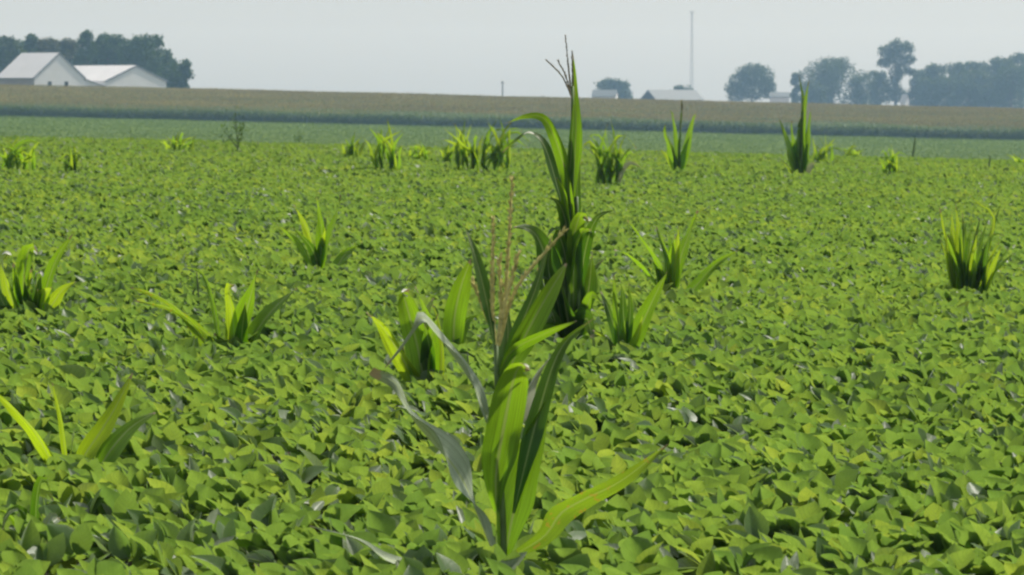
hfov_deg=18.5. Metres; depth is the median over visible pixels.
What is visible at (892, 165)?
volunteer corn
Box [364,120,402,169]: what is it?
volunteer corn
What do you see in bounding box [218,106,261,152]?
pigweed
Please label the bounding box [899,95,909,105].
barn
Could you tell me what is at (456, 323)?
volunteer corn
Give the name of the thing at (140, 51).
tree
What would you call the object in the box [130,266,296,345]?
volunteer corn
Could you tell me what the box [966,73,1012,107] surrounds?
tree
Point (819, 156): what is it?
volunteer corn
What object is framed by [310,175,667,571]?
volunteer corn
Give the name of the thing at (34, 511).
volunteer corn
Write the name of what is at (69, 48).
tree
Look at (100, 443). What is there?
volunteer corn
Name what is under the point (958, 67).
tree
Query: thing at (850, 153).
volunteer corn
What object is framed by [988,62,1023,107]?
tree
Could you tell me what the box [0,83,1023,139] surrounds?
corn field
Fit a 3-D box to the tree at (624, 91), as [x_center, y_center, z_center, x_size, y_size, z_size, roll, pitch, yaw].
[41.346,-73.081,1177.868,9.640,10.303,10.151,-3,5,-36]
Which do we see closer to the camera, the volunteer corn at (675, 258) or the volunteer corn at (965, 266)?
the volunteer corn at (675, 258)
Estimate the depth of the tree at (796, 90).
1176.75 m
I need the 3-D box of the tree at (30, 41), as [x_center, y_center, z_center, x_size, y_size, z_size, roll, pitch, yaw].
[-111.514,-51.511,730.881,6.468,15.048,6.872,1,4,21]
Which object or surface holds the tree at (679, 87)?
on the ground
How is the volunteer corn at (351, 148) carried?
on the soybean plants at (808, 363)
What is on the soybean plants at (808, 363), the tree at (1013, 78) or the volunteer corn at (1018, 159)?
the volunteer corn at (1018, 159)
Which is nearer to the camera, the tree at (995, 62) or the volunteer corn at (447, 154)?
the volunteer corn at (447, 154)
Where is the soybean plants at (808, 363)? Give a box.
[0,135,1023,574]
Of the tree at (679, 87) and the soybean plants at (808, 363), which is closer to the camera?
the soybean plants at (808, 363)
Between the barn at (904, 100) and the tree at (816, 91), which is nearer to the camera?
the barn at (904, 100)
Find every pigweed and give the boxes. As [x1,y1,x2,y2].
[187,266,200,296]
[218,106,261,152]
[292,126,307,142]
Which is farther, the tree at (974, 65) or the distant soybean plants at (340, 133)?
the tree at (974, 65)
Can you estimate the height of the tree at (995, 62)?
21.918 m
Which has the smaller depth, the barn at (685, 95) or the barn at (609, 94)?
the barn at (609, 94)
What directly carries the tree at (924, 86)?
on the ground
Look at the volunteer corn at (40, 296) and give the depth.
18.29 m
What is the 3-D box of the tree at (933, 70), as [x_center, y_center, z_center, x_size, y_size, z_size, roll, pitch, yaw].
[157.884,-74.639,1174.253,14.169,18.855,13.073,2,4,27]
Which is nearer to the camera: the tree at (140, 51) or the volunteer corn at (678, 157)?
the volunteer corn at (678, 157)
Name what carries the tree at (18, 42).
on the ground
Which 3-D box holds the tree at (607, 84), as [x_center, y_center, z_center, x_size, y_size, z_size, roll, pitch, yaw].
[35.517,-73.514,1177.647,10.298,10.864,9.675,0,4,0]
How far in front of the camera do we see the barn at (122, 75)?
704.14 m
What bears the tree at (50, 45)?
on the ground
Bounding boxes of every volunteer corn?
[0,137,40,169]
[0,234,75,310]
[0,373,155,464]
[0,476,59,529]
[59,140,81,171]
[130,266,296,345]
[159,131,198,149]
[279,195,362,268]
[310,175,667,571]
[342,132,365,156]
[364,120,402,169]
[366,286,444,411]
[403,142,433,159]
[440,136,467,162]
[443,259,479,344]
[444,121,483,171]
[480,116,529,172]
[582,122,642,184]
[592,272,666,349]
[614,210,737,291]
[660,101,695,170]
[779,78,816,174]
[812,137,843,161]
[840,143,863,155]
[879,145,907,172]
[939,193,1012,293]
[1007,151,1023,162]
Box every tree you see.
[0,34,27,72]
[9,39,25,49]
[22,33,39,52]
[36,36,65,56]
[56,37,79,61]
[69,51,96,64]
[72,29,99,65]
[91,32,126,64]
[117,32,167,86]
[156,48,178,87]
[159,58,195,87]
[594,77,618,90]
[612,78,632,98]
[670,84,692,89]
[724,62,776,101]
[790,72,803,102]
[795,79,828,103]
[797,56,867,104]
[843,73,877,104]
[864,70,887,104]
[876,37,917,105]
[906,69,923,105]
[914,76,941,106]
[916,62,952,105]
[929,74,969,106]
[946,61,970,105]
[950,69,991,107]
[964,60,989,105]
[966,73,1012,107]
[982,55,1014,106]
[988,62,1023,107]
[1008,50,1023,107]
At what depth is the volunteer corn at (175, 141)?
62.41 m
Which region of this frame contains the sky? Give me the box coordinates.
[0,0,1023,104]
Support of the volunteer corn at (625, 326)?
on the ground
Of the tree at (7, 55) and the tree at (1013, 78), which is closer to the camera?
the tree at (7, 55)
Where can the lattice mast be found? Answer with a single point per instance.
(691, 60)
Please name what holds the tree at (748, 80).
on the ground
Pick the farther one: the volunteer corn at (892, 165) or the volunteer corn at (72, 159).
the volunteer corn at (892, 165)
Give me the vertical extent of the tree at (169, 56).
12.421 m
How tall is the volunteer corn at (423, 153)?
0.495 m
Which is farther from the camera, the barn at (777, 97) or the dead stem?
the barn at (777, 97)
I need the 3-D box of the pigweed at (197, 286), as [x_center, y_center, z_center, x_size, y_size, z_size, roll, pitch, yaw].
[-1.938,0.405,19.660,0.244,1.091,0.330,-2,4,-24]
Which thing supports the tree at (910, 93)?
on the ground
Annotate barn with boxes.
[0,52,103,87]
[74,65,167,87]
[591,90,618,98]
[640,90,703,100]
[769,92,789,102]
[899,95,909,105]
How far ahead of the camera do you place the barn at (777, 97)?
1056.06 m
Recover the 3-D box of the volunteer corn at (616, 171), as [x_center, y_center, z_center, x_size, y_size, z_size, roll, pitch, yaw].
[1.456,-1.885,45.776,0.933,1.092,0.584,0,4,0]
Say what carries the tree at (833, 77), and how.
on the ground
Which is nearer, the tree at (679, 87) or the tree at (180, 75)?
the tree at (180, 75)
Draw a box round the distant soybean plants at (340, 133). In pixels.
[0,115,1023,160]
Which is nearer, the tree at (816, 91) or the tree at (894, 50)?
the tree at (816, 91)
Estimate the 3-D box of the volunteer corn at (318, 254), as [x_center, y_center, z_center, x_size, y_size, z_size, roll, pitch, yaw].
[-1.468,-0.356,23.898,0.660,0.697,0.428,0,4,0]
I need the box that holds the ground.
[6,105,1023,574]
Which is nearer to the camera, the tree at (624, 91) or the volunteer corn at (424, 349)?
the volunteer corn at (424, 349)
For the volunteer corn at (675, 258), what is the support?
on the ground
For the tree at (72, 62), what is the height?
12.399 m
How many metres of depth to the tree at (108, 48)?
727.25 m
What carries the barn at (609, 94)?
on the ground
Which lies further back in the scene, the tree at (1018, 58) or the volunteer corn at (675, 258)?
the tree at (1018, 58)
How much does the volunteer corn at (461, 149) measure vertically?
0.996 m
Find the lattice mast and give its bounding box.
[690,12,693,86]
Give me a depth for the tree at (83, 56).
721.99 m
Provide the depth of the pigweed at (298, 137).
94.88 m
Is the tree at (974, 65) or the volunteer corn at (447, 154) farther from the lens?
the tree at (974, 65)
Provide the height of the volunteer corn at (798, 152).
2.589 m
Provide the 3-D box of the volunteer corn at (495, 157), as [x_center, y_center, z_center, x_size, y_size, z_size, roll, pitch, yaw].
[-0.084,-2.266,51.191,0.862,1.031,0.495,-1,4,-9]
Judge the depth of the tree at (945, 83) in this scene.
1145.12 m
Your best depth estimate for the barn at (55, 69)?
689.23 m
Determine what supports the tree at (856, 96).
on the ground
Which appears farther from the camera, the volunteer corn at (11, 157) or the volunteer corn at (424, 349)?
the volunteer corn at (11, 157)
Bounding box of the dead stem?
[912,137,915,156]
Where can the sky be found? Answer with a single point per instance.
(465, 47)
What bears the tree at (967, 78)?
on the ground

